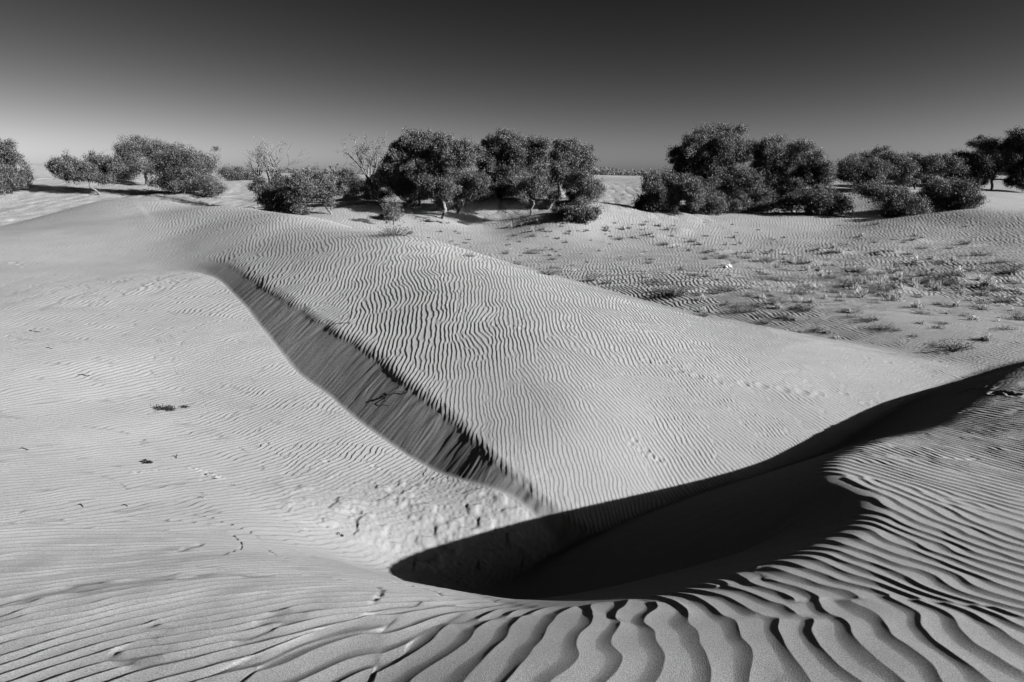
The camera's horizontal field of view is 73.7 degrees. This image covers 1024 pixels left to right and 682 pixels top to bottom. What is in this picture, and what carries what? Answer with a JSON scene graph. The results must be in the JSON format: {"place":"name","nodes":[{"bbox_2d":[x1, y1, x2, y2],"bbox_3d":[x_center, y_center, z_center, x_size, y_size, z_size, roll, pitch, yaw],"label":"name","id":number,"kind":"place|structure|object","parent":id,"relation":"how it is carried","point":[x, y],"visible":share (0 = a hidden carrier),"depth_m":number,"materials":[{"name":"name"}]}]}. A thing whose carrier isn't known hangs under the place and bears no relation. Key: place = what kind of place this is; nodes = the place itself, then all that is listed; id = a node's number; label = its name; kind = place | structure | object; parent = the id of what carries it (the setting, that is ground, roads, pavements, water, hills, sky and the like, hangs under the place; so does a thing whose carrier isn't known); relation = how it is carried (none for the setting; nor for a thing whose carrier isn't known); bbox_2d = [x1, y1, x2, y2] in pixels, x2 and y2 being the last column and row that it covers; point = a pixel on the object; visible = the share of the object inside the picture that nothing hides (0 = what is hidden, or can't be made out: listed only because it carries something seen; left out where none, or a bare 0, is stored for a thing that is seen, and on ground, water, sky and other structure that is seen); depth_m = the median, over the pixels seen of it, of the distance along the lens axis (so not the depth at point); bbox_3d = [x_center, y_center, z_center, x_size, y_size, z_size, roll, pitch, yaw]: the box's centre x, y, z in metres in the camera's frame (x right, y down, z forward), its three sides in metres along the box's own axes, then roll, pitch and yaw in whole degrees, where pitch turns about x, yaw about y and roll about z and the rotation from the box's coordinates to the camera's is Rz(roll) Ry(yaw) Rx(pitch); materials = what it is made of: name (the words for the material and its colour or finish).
{"place":"outdoors","nodes":[
{"label":"outdoors","id":0,"kind":"place"},
{"bbox_2d":[0,163,1023,681],"bbox_3d":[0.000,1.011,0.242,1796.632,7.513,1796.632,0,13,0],"label":"ground","id":1,"kind":"structure","parent":0,"point":[566,473],"depth_m":9.62,"materials":[{"name":"sand"}]},
{"bbox_2d":[0,137,36,194],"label":"tree","id":2,"kind":"object","parent":1,"relation":"on","point":[12,178],"visible":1,"depth_m":56.05,"materials":[{"name":"grey plant"}]},
{"bbox_2d":[44,148,139,194],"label":"tree","id":3,"kind":"object","parent":1,"relation":"on","point":[104,170],"visible":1,"depth_m":57.85,"materials":[{"name":"grey plant"}]},
{"bbox_2d":[117,168,141,180],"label":"bush","id":4,"kind":"object","parent":1,"relation":"on","point":[131,177],"visible":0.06,"depth_m":72.52,"materials":[{"name":"grey plant"}]},
{"bbox_2d":[107,132,182,185],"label":"tree","id":5,"kind":"object","parent":1,"relation":"on","point":[129,152],"visible":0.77,"depth_m":66.68,"materials":[{"name":"grey plant"}]},
{"bbox_2d":[150,403,175,410],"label":"dead plant","id":6,"kind":"object","parent":1,"relation":"on","point":[169,407],"visible":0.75,"depth_m":11.14,"materials":[{"name":"plant"}]},
{"bbox_2d":[142,142,227,197],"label":"tree","id":7,"kind":"object","parent":1,"relation":"on","point":[178,179],"visible":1,"depth_m":59.15,"materials":[{"name":"grey plant"}]},
{"bbox_2d":[217,164,258,180],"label":"bush","id":8,"kind":"object","parent":1,"relation":"on","point":[236,173],"visible":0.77,"depth_m":83.55,"materials":[{"name":"grey plant"}]},
{"bbox_2d":[238,136,310,180],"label":"dead tree","id":9,"kind":"object","parent":1,"relation":"on","point":[263,162],"visible":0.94,"depth_m":53.85,"materials":[{"name":"grey plant"}]},
{"bbox_2d":[246,172,311,211],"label":"bush","id":10,"kind":"object","parent":1,"relation":"on","point":[270,192],"visible":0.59,"depth_m":50.32,"materials":[{"name":"grey plant"}]},
{"bbox_2d":[281,165,341,214],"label":"bush","id":11,"kind":"object","parent":1,"relation":"on","point":[299,188],"visible":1,"depth_m":47.82,"materials":[{"name":"grey plant"}]},
{"bbox_2d":[329,166,363,196],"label":"bush","id":12,"kind":"object","parent":1,"relation":"on","point":[348,179],"visible":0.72,"depth_m":56.00,"materials":[{"name":"grey plant"}]},
{"bbox_2d":[336,132,386,177],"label":"dead tree","id":13,"kind":"object","parent":1,"relation":"on","point":[365,156],"visible":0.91,"depth_m":57.80,"materials":[{"name":"grey plant"}]},
{"bbox_2d":[349,179,397,202],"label":"bush","id":14,"kind":"object","parent":1,"relation":"on","point":[382,193],"visible":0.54,"depth_m":55.66,"materials":[{"name":"grey plant"}]},
{"bbox_2d":[358,152,409,208],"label":"tree","id":15,"kind":"object","parent":1,"relation":"on","point":[391,176],"visible":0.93,"depth_m":51.07,"materials":[{"name":"grey plant"}]},
{"bbox_2d":[372,385,406,401],"bbox_3d":[-2.067,0.913,11.449,0.642,0.280,0.349,0,13,0],"label":"branch","id":16,"kind":"object","parent":1,"relation":"on","point":[389,394],"visible":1,"depth_m":11.53,"materials":[{"name":"black plant"}]},
{"bbox_2d":[377,200,404,224],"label":"bush","id":17,"kind":"object","parent":1,"relation":"on","point":[392,210],"visible":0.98,"depth_m":48.36,"materials":[{"name":"grey plant"}]},
{"bbox_2d":[378,221,414,237],"bbox_3d":[-3.484,-3.316,20.609,1.208,0.589,1.119,-8,15,-29],"label":"shrub","id":18,"kind":"object","parent":1,"relation":"on","point":[392,232],"visible":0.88,"depth_m":20.54,"materials":[{"name":"plant"}]},
{"bbox_2d":[389,161,434,209],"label":"tree","id":19,"kind":"object","parent":1,"relation":"on","point":[409,193],"visible":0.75,"depth_m":52.87,"materials":[{"name":"grey plant"}]},
{"bbox_2d":[420,217,442,222],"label":"fallen branch","id":20,"kind":"object","parent":1,"relation":"on","point":[428,220],"visible":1,"depth_m":50.21,"materials":[{"name":"wood"}]},
{"bbox_2d":[386,126,486,218],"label":"tree","id":21,"kind":"object","parent":1,"relation":"on","point":[434,153],"visible":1,"depth_m":49.40,"materials":[{"name":"grey plant"}]},
{"bbox_2d":[449,167,496,213],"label":"tree","id":22,"kind":"object","parent":1,"relation":"on","point":[475,186],"visible":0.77,"depth_m":51.84,"materials":[{"name":"grey plant"}]},
{"bbox_2d":[470,183,504,201],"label":"bush","id":23,"kind":"object","parent":1,"relation":"on","point":[495,194],"visible":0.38,"depth_m":56.30,"materials":[{"name":"black plant"}]},
{"bbox_2d":[474,127,554,196],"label":"tree","id":24,"kind":"object","parent":1,"relation":"on","point":[508,153],"visible":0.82,"depth_m":56.77,"materials":[{"name":"grey plant"}]},
{"bbox_2d":[497,180,563,201],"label":"bush","id":25,"kind":"object","parent":1,"relation":"on","point":[553,194],"visible":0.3,"depth_m":55.60,"materials":[{"name":"grey plant"}]},
{"bbox_2d":[510,161,552,215],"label":"tree","id":26,"kind":"object","parent":1,"relation":"on","point":[534,185],"visible":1,"depth_m":49.85,"materials":[{"name":"grey plant"}]},
{"bbox_2d":[524,247,542,253],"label":"shrub","id":27,"kind":"object","parent":1,"relation":"on","point":[530,252],"visible":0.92,"depth_m":39.65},
{"bbox_2d":[516,176,577,189],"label":"bush","id":28,"kind":"object","parent":1,"relation":"on","point":[555,184],"visible":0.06,"depth_m":67.94,"materials":[{"name":"grey plant"}]},
{"bbox_2d":[537,266,563,275],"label":"shrub","id":29,"kind":"object","parent":1,"relation":"on","point":[552,273],"visible":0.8,"depth_m":18.12,"materials":[{"name":"plant"}]},
{"bbox_2d":[545,136,606,209],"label":"tree","id":30,"kind":"object","parent":1,"relation":"on","point":[576,155],"visible":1,"depth_m":52.03,"materials":[{"name":"grey plant"}]},
{"bbox_2d":[548,195,603,223],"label":"bush","id":31,"kind":"object","parent":1,"relation":"on","point":[582,211],"visible":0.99,"depth_m":48.33,"materials":[{"name":"grey plant"}]},
{"bbox_2d":[564,186,606,202],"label":"bush","id":32,"kind":"object","parent":1,"relation":"on","point":[570,196],"visible":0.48,"depth_m":54.28,"materials":[{"name":"grey plant"}]},
{"bbox_2d":[583,275,598,281],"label":"shrub","id":33,"kind":"object","parent":1,"relation":"on","point":[592,278],"visible":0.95,"depth_m":26.25,"materials":[{"name":"plant"}]},
{"bbox_2d":[196,163,1006,175],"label":"trees","id":34,"kind":"object","parent":1,"relation":"on","point":[602,172],"visible":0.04,"depth_m":204.92,"materials":[{"name":"black plant"}]},
{"bbox_2d":[637,277,661,282],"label":"shrub","id":35,"kind":"object","parent":1,"relation":"on","point":[655,281],"visible":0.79,"depth_m":25.02,"materials":[{"name":"plant"}]},
{"bbox_2d":[651,286,666,291],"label":"shrub","id":36,"kind":"object","parent":1,"relation":"on","point":[653,288],"visible":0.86,"depth_m":22.63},
{"bbox_2d":[630,165,706,212],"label":"bush","id":37,"kind":"object","parent":1,"relation":"on","point":[668,191],"visible":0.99,"depth_m":52.87,"materials":[{"name":"grey plant"}]},
{"bbox_2d":[662,285,692,297],"bbox_3d":[5.201,-1.557,21.474,0.897,0.540,0.991,1,14,3],"label":"shrub","id":38,"kind":"object","parent":1,"relation":"on","point":[675,294],"visible":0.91,"depth_m":21.35,"materials":[{"name":"plant"}]},
{"bbox_2d":[668,282,688,294],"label":"shrub","id":39,"kind":"object","parent":1,"relation":"on","point":[669,288],"visible":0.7,"depth_m":21.61,"materials":[{"name":"plant"}]},
{"bbox_2d":[694,293,706,300],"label":"dry tuft","id":40,"kind":"object","parent":1,"relation":"on","point":[702,298],"visible":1,"depth_m":20.62,"materials":[{"name":"grey plant"}]},
{"bbox_2d":[693,309,710,316],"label":"shrub","id":41,"kind":"object","parent":1,"relation":"on","point":[704,314],"visible":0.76,"depth_m":15.93,"materials":[{"name":"plant"}]},
{"bbox_2d":[684,175,729,215],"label":"bush","id":42,"kind":"object","parent":1,"relation":"on","point":[715,204],"visible":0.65,"depth_m":54.24,"materials":[{"name":"grey plant"}]},
{"bbox_2d":[664,122,760,209],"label":"tree","id":43,"kind":"object","parent":1,"relation":"on","point":[722,145],"visible":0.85,"depth_m":56.39,"materials":[{"name":"grey plant"}]},
{"bbox_2d":[710,254,728,258],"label":"shrub","id":44,"kind":"object","parent":1,"relation":"on","point":[722,257],"visible":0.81,"depth_m":35.65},
{"bbox_2d":[710,280,744,292],"bbox_3d":[6.943,-1.715,22.017,1.043,0.484,0.960,-10,17,-36],"label":"shrub","id":45,"kind":"object","parent":1,"relation":"on","point":[725,288],"visible":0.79,"depth_m":21.95,"materials":[{"name":"plant"}]},
{"bbox_2d":[714,164,766,213],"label":"tree","id":46,"kind":"object","parent":1,"relation":"on","point":[736,197],"visible":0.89,"depth_m":55.33,"materials":[{"name":"grey plant"}]},
{"bbox_2d":[730,306,758,314],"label":"shrub","id":47,"kind":"object","parent":1,"relation":"on","point":[740,308],"visible":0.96,"depth_m":18.92,"materials":[{"name":"plant"}]},
{"bbox_2d":[743,245,754,252],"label":"grass tussock","id":48,"kind":"object","parent":1,"relation":"on","point":[750,251],"depth_m":39.44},
{"bbox_2d":[746,300,767,308],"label":"shrub","id":49,"kind":"object","parent":1,"relation":"on","point":[757,305],"visible":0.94,"depth_m":19.35,"materials":[{"name":"plant"}]},
{"bbox_2d":[760,317,773,323],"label":"shrub","id":50,"kind":"object","parent":1,"relation":"on","point":[765,321],"visible":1,"depth_m":17.83,"materials":[{"name":"plant"}]},
{"bbox_2d":[743,186,806,212],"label":"bush","id":51,"kind":"object","parent":1,"relation":"on","point":[762,206],"visible":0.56,"depth_m":56.18,"materials":[{"name":"grey plant"}]},
{"bbox_2d":[772,261,781,267],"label":"grass tussock","id":52,"kind":"object","parent":1,"relation":"on","point":[778,265],"depth_m":31.22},
{"bbox_2d":[765,296,790,305],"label":"shrub","id":53,"kind":"object","parent":1,"relation":"on","point":[771,300],"visible":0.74,"depth_m":19.43,"materials":[{"name":"plant"}]},
{"bbox_2d":[771,311,792,319],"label":"shrub","id":54,"kind":"object","parent":1,"relation":"on","point":[783,315],"visible":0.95,"depth_m":18.08,"materials":[{"name":"plant"}]},
{"bbox_2d":[738,133,837,211],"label":"tree","id":55,"kind":"object","parent":1,"relation":"on","point":[798,165],"visible":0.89,"depth_m":57.27,"materials":[{"name":"grey plant"}]},
{"bbox_2d":[790,286,808,293],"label":"shrub","id":56,"kind":"object","parent":1,"relation":"on","point":[801,291],"visible":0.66,"depth_m":21.57,"materials":[{"name":"plant"}]},
{"bbox_2d":[796,303,821,311],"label":"shrub","id":57,"kind":"object","parent":1,"relation":"on","point":[805,309],"visible":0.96,"depth_m":18.46,"materials":[{"name":"plant"}]},
{"bbox_2d":[783,184,858,216],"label":"bush","id":58,"kind":"object","parent":1,"relation":"on","point":[826,201],"visible":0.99,"depth_m":54.03,"materials":[{"name":"grey plant"}]},
{"bbox_2d":[828,285,848,292],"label":"shrub","id":59,"kind":"object","parent":1,"relation":"on","point":[834,290],"visible":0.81,"depth_m":22.42,"materials":[{"name":"plant"}]},
{"bbox_2d":[835,279,859,286],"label":"shrub","id":60,"kind":"object","parent":1,"relation":"on","point":[848,284],"visible":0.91,"depth_m":23.39,"materials":[{"name":"plant"}]},
{"bbox_2d":[852,263,864,271],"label":"grass tussock","id":61,"kind":"object","parent":1,"relation":"on","point":[857,268],"depth_m":29.06,"materials":[{"name":"plant"}]},
{"bbox_2d":[852,285,874,297],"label":"grass tussock","id":62,"kind":"object","parent":1,"relation":"on","point":[861,294],"depth_m":21.20,"materials":[{"name":"plant"}]},
{"bbox_2d":[854,276,873,284],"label":"grass tussock","id":63,"kind":"object","parent":1,"relation":"on","point":[865,281],"depth_m":24.58,"materials":[{"name":"plant"}]},
{"bbox_2d":[857,315,877,322],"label":"shrub","id":64,"kind":"object","parent":1,"relation":"on","point":[866,319],"visible":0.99,"depth_m":17.03,"materials":[{"name":"plant"}]},
{"bbox_2d":[834,144,922,187],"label":"tree","id":65,"kind":"object","parent":1,"relation":"on","point":[875,165],"visible":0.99,"depth_m":68.61,"materials":[{"name":"grey plant"}]},
{"bbox_2d":[872,277,890,289],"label":"grass tussock","id":66,"kind":"object","parent":1,"relation":"on","point":[876,283],"depth_m":22.98,"materials":[{"name":"plant"}]},
{"bbox_2d":[867,280,898,291],"bbox_3d":[12.266,-1.756,22.552,1.070,0.535,1.137,1,14,4],"label":"shrub","id":67,"kind":"object","parent":1,"relation":"on","point":[882,289],"visible":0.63,"depth_m":22.46,"materials":[{"name":"plant"}]},
{"bbox_2d":[870,322,896,331],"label":"shrub","id":68,"kind":"object","parent":1,"relation":"on","point":[880,328],"visible":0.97,"depth_m":16.39,"materials":[{"name":"plant"}]},
{"bbox_2d":[877,275,890,281],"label":"grass tussock","id":69,"kind":"object","parent":1,"relation":"on","point":[879,277],"depth_m":25.63,"materials":[{"name":"plant"}]},
{"bbox_2d":[871,288,900,296],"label":"shrub","id":70,"kind":"object","parent":1,"relation":"on","point":[884,292],"visible":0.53,"depth_m":21.48,"materials":[{"name":"plant"}]},
{"bbox_2d":[883,268,896,273],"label":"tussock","id":71,"kind":"object","parent":1,"relation":"on","point":[892,272],"visible":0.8,"depth_m":28.39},
{"bbox_2d":[848,178,933,217],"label":"bush","id":72,"kind":"object","parent":1,"relation":"on","point":[897,202],"visible":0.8,"depth_m":52.36,"materials":[{"name":"grey plant"}]},
{"bbox_2d":[883,279,900,288],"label":"shrub","id":73,"kind":"object","parent":1,"relation":"on","point":[891,284],"visible":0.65,"depth_m":23.03,"materials":[{"name":"plant"}]},
{"bbox_2d":[879,290,906,301],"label":"grass tussock","id":74,"kind":"object","parent":1,"relation":"on","point":[891,296],"depth_m":20.60,"materials":[{"name":"plant"}]},
{"bbox_2d":[891,280,904,289],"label":"grass tussock","id":75,"kind":"object","parent":1,"relation":"on","point":[902,286],"depth_m":23.01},
{"bbox_2d":[894,271,906,279],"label":"grass tussock","id":76,"kind":"object","parent":1,"relation":"on","point":[899,276],"depth_m":25.59,"materials":[{"name":"plant"}]},
{"bbox_2d":[897,268,911,275],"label":"grass tussock","id":77,"kind":"object","parent":1,"relation":"on","point":[907,273],"depth_m":27.21,"materials":[{"name":"plant"}]},
{"bbox_2d":[907,277,924,287],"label":"grass tussock","id":78,"kind":"object","parent":1,"relation":"on","point":[914,284],"depth_m":23.61,"materials":[{"name":"plant"}]},
{"bbox_2d":[910,254,921,262],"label":"grass tussock","id":79,"kind":"object","parent":1,"relation":"on","point":[916,259],"depth_m":31.64,"materials":[{"name":"plant"}]},
{"bbox_2d":[911,299,926,308],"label":"dry tuft","id":80,"kind":"object","parent":1,"relation":"on","point":[914,305],"visible":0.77,"depth_m":19.08,"materials":[{"name":"grey plant"}]},
{"bbox_2d":[912,309,935,314],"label":"shrub","id":81,"kind":"object","parent":1,"relation":"on","point":[921,312],"visible":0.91,"depth_m":17.84,"materials":[{"name":"plant"}]},
{"bbox_2d":[914,269,938,275],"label":"shrub","id":82,"kind":"object","parent":1,"relation":"on","point":[925,273],"visible":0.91,"depth_m":26.81,"materials":[{"name":"plant"}]},
{"bbox_2d":[891,150,970,189],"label":"tree","id":83,"kind":"object","parent":1,"relation":"on","point":[941,163],"visible":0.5,"depth_m":72.24,"materials":[{"name":"grey plant"}]},
{"bbox_2d":[929,281,945,290],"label":"grass tussock","id":84,"kind":"object","parent":1,"relation":"on","point":[936,287],"depth_m":23.03,"materials":[{"name":"plant"}]},
{"bbox_2d":[928,276,964,286],"bbox_3d":[15.318,-2.096,24.168,1.046,0.450,0.964,2,14,9],"label":"shrub","id":85,"kind":"object","parent":1,"relation":"on","point":[949,283],"visible":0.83,"depth_m":24.13,"materials":[{"name":"plant"}]},
{"bbox_2d":[937,303,956,307],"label":"shrub","id":86,"kind":"object","parent":1,"relation":"on","point":[942,305],"visible":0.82,"depth_m":19.60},
{"bbox_2d":[913,172,989,209],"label":"bush","id":87,"kind":"object","parent":1,"relation":"on","point":[961,195],"visible":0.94,"depth_m":57.83,"materials":[{"name":"grey plant"}]},
{"bbox_2d":[939,339,973,351],"bbox_3d":[9.616,0.112,14.717,0.743,0.315,0.789,11,18,39],"label":"shrub","id":88,"kind":"object","parent":1,"relation":"on","point":[951,347],"visible":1,"depth_m":14.68,"materials":[{"name":"plant"}]},
{"bbox_2d":[935,148,982,184],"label":"tree","id":89,"kind":"object","parent":1,"relation":"on","point":[978,178],"visible":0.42,"depth_m":76.14,"materials":[{"name":"grey plant"}]},
{"bbox_2d":[956,265,969,276],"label":"grass tussock","id":90,"kind":"object","parent":1,"relation":"on","point":[959,271],"depth_m":25.55,"materials":[{"name":"plant"}]},
{"bbox_2d":[967,263,976,271],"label":"grass tussock","id":91,"kind":"object","parent":1,"relation":"on","point":[972,269],"depth_m":27.34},
{"bbox_2d":[969,250,995,255],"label":"shrub","id":92,"kind":"object","parent":1,"relation":"on","point":[975,253],"visible":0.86,"depth_m":33.22,"materials":[{"name":"plant"}]},
{"bbox_2d":[976,303,991,310],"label":"dry tuft","id":93,"kind":"object","parent":1,"relation":"on","point":[981,307],"visible":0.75,"depth_m":19.32,"materials":[{"name":"grey plant"}]},
{"bbox_2d":[972,289,996,296],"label":"shrub","id":94,"kind":"object","parent":1,"relation":"on","point":[983,292],"visible":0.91,"depth_m":22.05,"materials":[{"name":"plant"}]},
{"bbox_2d":[979,333,997,341],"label":"dry tuft","id":95,"kind":"object","parent":1,"relation":"on","point":[986,338],"visible":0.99,"depth_m":15.04,"materials":[{"name":"grey plant"}]},
{"bbox_2d":[980,270,997,287],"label":"grass tussock","id":96,"kind":"object","parent":1,"relation":"on","point":[989,281],"depth_m":23.10,"materials":[{"name":"plant"}]},
{"bbox_2d":[959,125,1023,191],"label":"tree","id":97,"kind":"object","parent":1,"relation":"on","point":[992,158],"visible":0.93,"depth_m":75.18,"materials":[{"name":"grey plant"}]},
{"bbox_2d":[979,284,1006,291],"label":"shrub","id":98,"kind":"object","parent":1,"relation":"on","point":[990,289],"visible":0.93,"depth_m":22.70,"materials":[{"name":"plant"}]},
{"bbox_2d":[985,294,1021,303],"bbox_3d":[15.149,-1.288,21.046,0.964,0.423,1.024,-8,16,-31],"label":"shrub","id":99,"kind":"object","parent":1,"relation":"on","point":[1009,300],"visible":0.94,"depth_m":20.94,"materials":[{"name":"plant"}]},
{"bbox_2d":[992,324,1017,331],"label":"tiny shrub","id":100,"kind":"object","parent":1,"relation":"on","point":[1007,328],"visible":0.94,"depth_m":15.85,"materials":[{"name":"plant"}]},
{"bbox_2d":[997,263,1022,273],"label":"shrub","id":101,"kind":"object","parent":1,"relation":"on","point":[1011,270],"visible":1,"depth_m":25.68,"materials":[{"name":"plant"}]},
{"bbox_2d":[1005,311,1023,320],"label":"shrub","id":102,"kind":"object","parent":1,"relation":"on","point":[1017,317],"visible":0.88,"depth_m":17.49,"materials":[{"name":"plant"}]},
{"bbox_2d":[0,0,1023,175],"label":"sky","id":103,"kind":"structure","parent":0,"point":[626,79],"materials":[{"name":"grey"}]},
{"bbox_2d":[947,255,959,260],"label":"grass tussock","id":104,"kind":"object","parent":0,"point":[952,258],"depth_m":30.69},
{"bbox_2d":[967,313,981,320],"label":"dry tuft","id":105,"kind":"object","parent":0,"point":[973,318],"visible":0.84,"depth_m":17.04,"materials":[{"name":"grey plant"}]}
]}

